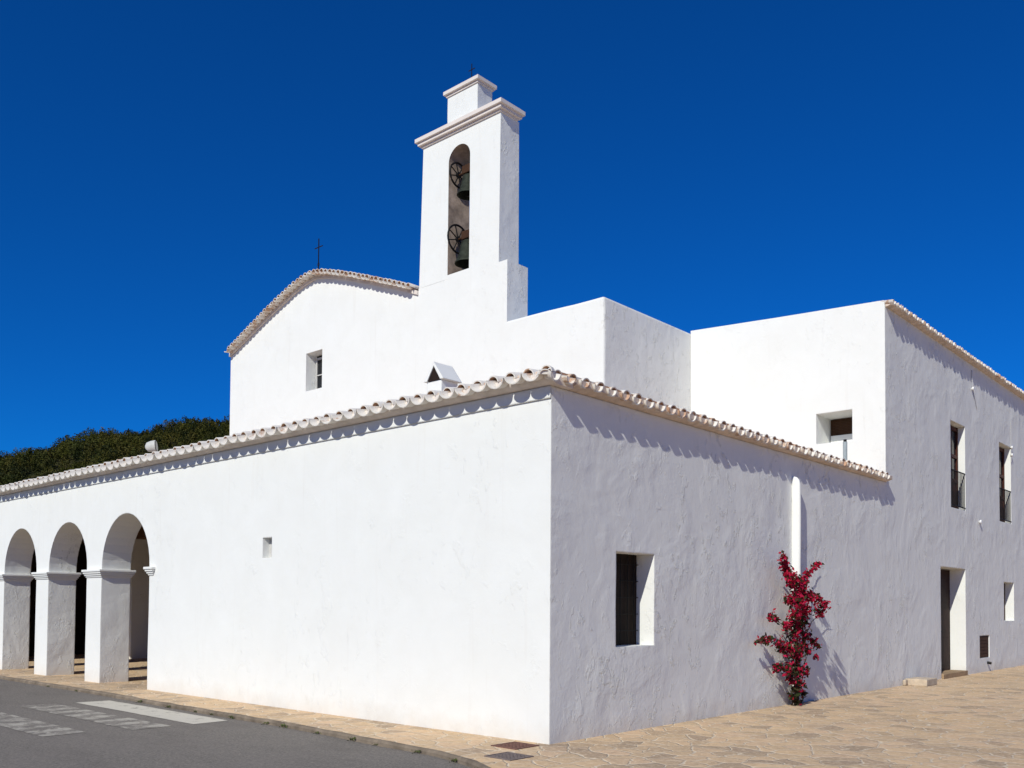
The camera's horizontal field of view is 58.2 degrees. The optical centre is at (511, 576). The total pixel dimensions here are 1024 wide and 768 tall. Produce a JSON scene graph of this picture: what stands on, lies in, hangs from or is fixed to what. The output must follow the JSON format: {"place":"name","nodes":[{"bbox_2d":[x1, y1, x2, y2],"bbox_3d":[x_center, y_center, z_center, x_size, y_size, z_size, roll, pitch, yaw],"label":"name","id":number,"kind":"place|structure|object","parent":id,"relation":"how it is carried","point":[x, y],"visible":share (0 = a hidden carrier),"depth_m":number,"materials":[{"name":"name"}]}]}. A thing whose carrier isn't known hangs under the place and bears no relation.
{"place":"outdoors","nodes":[
{"label":"outdoors","id":0,"kind":"place"},
{"bbox_2d":[5,431,226,483],"bbox_3d":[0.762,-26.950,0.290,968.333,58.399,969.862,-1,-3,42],"label":"hill","id":1,"kind":"structure","parent":0,"point":[32,475],"depth_m":200.18,"materials":[{"name":"green plant"}]},
{"bbox_2d":[0,415,229,485],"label":"forest","id":2,"kind":"object","parent":1,"relation":"on","point":[17,462],"visible":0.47,"depth_m":200.73,"materials":[{"name":"green plant"}]},
{"bbox_2d":[0,679,470,767],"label":"road","id":3,"kind":"structure","parent":0,"point":[232,743],"depth_m":11.15,"materials":[{"name":"grey asphalt"}]},
{"bbox_2d":[0,712,83,736],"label":"zebra stripe","id":4,"kind":"object","parent":3,"relation":"on","point":[31,726],"visible":1,"depth_m":12.73,"materials":[{"name":"paint"}]},
{"bbox_2d":[21,704,169,729],"bbox_3d":[-6.469,2.119,14.080,4.150,0.001,0.623,-1,-3,42],"label":"zebra stripe","id":5,"kind":"object","parent":3,"relation":"on","point":[109,719],"visible":1,"depth_m":13.90,"materials":[{"name":"paint"}]},
{"bbox_2d":[76,700,227,723],"bbox_3d":[-5.845,2.144,14.701,4.050,0.001,0.622,-1,-3,42],"label":"zebra stripe","id":6,"kind":"object","parent":3,"relation":"on","point":[164,714],"visible":1,"depth_m":14.50,"materials":[{"name":"paint"}]},
{"bbox_2d":[0,675,490,767],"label":"kerb","id":7,"kind":"structure","parent":3,"relation":"on","point":[468,762],"depth_m":12.86,"materials":[{"name":"concrete"}]},
{"bbox_2d":[0,654,1023,767],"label":"pavement","id":8,"kind":"structure","parent":0,"point":[975,720],"depth_m":12.18,"materials":[{"name":"beige stone"}]},
{"bbox_2d":[224,268,418,435],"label":"church nave","id":9,"kind":"structure","parent":8,"relation":"on","point":[313,343],"depth_m":26.79,"materials":[{"name":"white paint"}]},
{"bbox_2d":[315,239,322,268],"bbox_3d":[-5.721,-9.469,27.216,0.380,1.080,0.022,-1,-3,42],"label":"iron cross","id":10,"kind":"object","parent":9,"relation":"on","point":[318,264],"visible":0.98,"depth_m":27.20,"materials":[{"name":"black metal"}]},
{"bbox_2d":[316,356,321,388],"bbox_3d":[-5.602,-6.052,27.355,0.680,1.100,0.065,-1,-3,42],"label":"window","id":11,"kind":"structure","parent":9,"relation":"in","point":[319,359],"depth_m":27.52,"materials":[{"name":"white glass"}]},
{"bbox_2d":[0,362,891,743],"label":"porch building","id":12,"kind":"structure","parent":8,"relation":"on","point":[544,554],"depth_m":13.86,"materials":[{"name":"paint"}]},
{"bbox_2d":[145,440,157,451],"bbox_3d":[-8.181,-2.786,20.867,0.281,0.631,0.281,1,-2,-9],"label":"floodlight","id":13,"kind":"object","parent":12,"relation":"on","point":[151,446],"visible":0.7,"depth_m":20.78,"materials":[{"name":"white glass"}]},
{"bbox_2d":[415,74,527,393],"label":"bell tower","id":14,"kind":"structure","parent":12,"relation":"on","point":[465,316],"depth_m":22.88,"materials":[{"name":"paint"}]},
{"bbox_2d":[447,224,468,268],"bbox_3d":[-1.154,-8.439,23.303,0.750,1.132,0.772,-1,-3,42],"label":"bell","id":15,"kind":"object","parent":14,"relation":"hanging from","point":[462,260],"visible":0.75,"depth_m":23.26,"materials":[{"name":"green metal"}]},
{"bbox_2d":[449,162,469,199],"bbox_3d":[-1.157,-10.123,23.371,0.710,0.982,0.672,-1,-3,42],"label":"bell","id":16,"kind":"object","parent":14,"relation":"hanging from","point":[463,192],"visible":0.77,"depth_m":23.34,"materials":[{"name":"green metal"}]},
{"bbox_2d":[616,554,637,645],"bbox_3d":[1.450,0.314,12.654,0.071,1.360,1.030,-1,-3,42],"label":"window","id":17,"kind":"structure","parent":12,"relation":"in","point":[626,564],"depth_m":12.79,"materials":[{"name":"brown wood"}]},
{"bbox_2d":[484,752,533,760],"bbox_3d":[-0.034,1.991,10.129,0.410,0.041,0.410,-1,-3,42],"label":"drain cover","id":18,"kind":"object","parent":8,"relation":"on","point":[509,756],"visible":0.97,"depth_m":10.10,"materials":[{"name":"grey metal"}]},
{"bbox_2d":[491,741,539,749],"bbox_3d":[0.037,2.017,10.911,0.410,0.041,0.450,-1,-3,42],"label":"drain cover","id":19,"kind":"object","parent":8,"relation":"on","point":[514,745],"visible":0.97,"depth_m":10.89,"materials":[{"name":"metal"}]},
{"bbox_2d":[506,297,690,410],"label":"side chapel","id":20,"kind":"structure","parent":8,"relation":"on","point":[609,342],"depth_m":21.03,"materials":[{"name":"white paint"}]},
{"bbox_2d":[753,550,831,704],"bbox_3d":[4.926,0.890,15.554,0.718,2.630,2.663,-1,-3,42],"label":"bougainvillea","id":21,"kind":"object","parent":8,"relation":"on","point":[800,594],"visible":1,"depth_m":15.51,"materials":[{"name":"red plant"}]},
{"bbox_2d":[691,299,1023,687],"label":"parish house","id":22,"kind":"structure","parent":8,"relation":"on","point":[926,416],"depth_m":21.59,"materials":[{"name":"paint"}]},
{"bbox_2d":[831,418,851,441],"bbox_3d":[7.581,-3.275,20.796,0.770,0.625,0.080,-1,-3,42],"label":"window","id":23,"kind":"structure","parent":22,"relation":"in","point":[841,429],"depth_m":20.87,"materials":[{"name":"brown wood"}]},
{"bbox_2d":[941,570,949,670],"bbox_3d":[10.658,1.094,22.983,0.117,2.570,1.940,-1,-3,42],"label":"door","id":24,"kind":"structure","parent":22,"relation":"in","point":[945,574],"depth_m":23.40,"materials":[{"name":"brown wood"}]},
{"bbox_2d":[950,425,965,508],"bbox_3d":[11.170,-2.785,23.288,0.239,2.150,1.180,-1,-3,42],"label":"balcony window","id":25,"kind":"structure","parent":22,"relation":"in","point":[955,503],"depth_m":23.49,"materials":[{"name":"brown glass"}]},
{"bbox_2d":[1004,584,1004,619],"bbox_3d":[14.185,0.723,26.762,0.038,1.070,1.050,-1,-3,42],"label":"window","id":26,"kind":"structure","parent":22,"relation":"in","point":[1004,584],"depth_m":27.09,"materials":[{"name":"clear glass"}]},
{"bbox_2d":[999,447,1010,521],"bbox_3d":[14.122,-2.676,26.576,0.239,2.230,1.240,-1,-3,42],"label":"balcony window","id":27,"kind":"structure","parent":22,"relation":"in","point":[1004,516],"depth_m":26.89,"materials":[{"name":"brown glass"}]},
{"bbox_2d":[903,677,936,685],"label":"stone block","id":28,"kind":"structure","parent":8,"relation":"on","point":[919,681],"depth_m":19.99,"materials":[{"name":"beige stone"}]},
{"bbox_2d":[0,0,1023,456],"label":"sky","id":29,"kind":"structure","parent":0,"point":[169,169],"materials":[{"name":"blue"}]}
]}

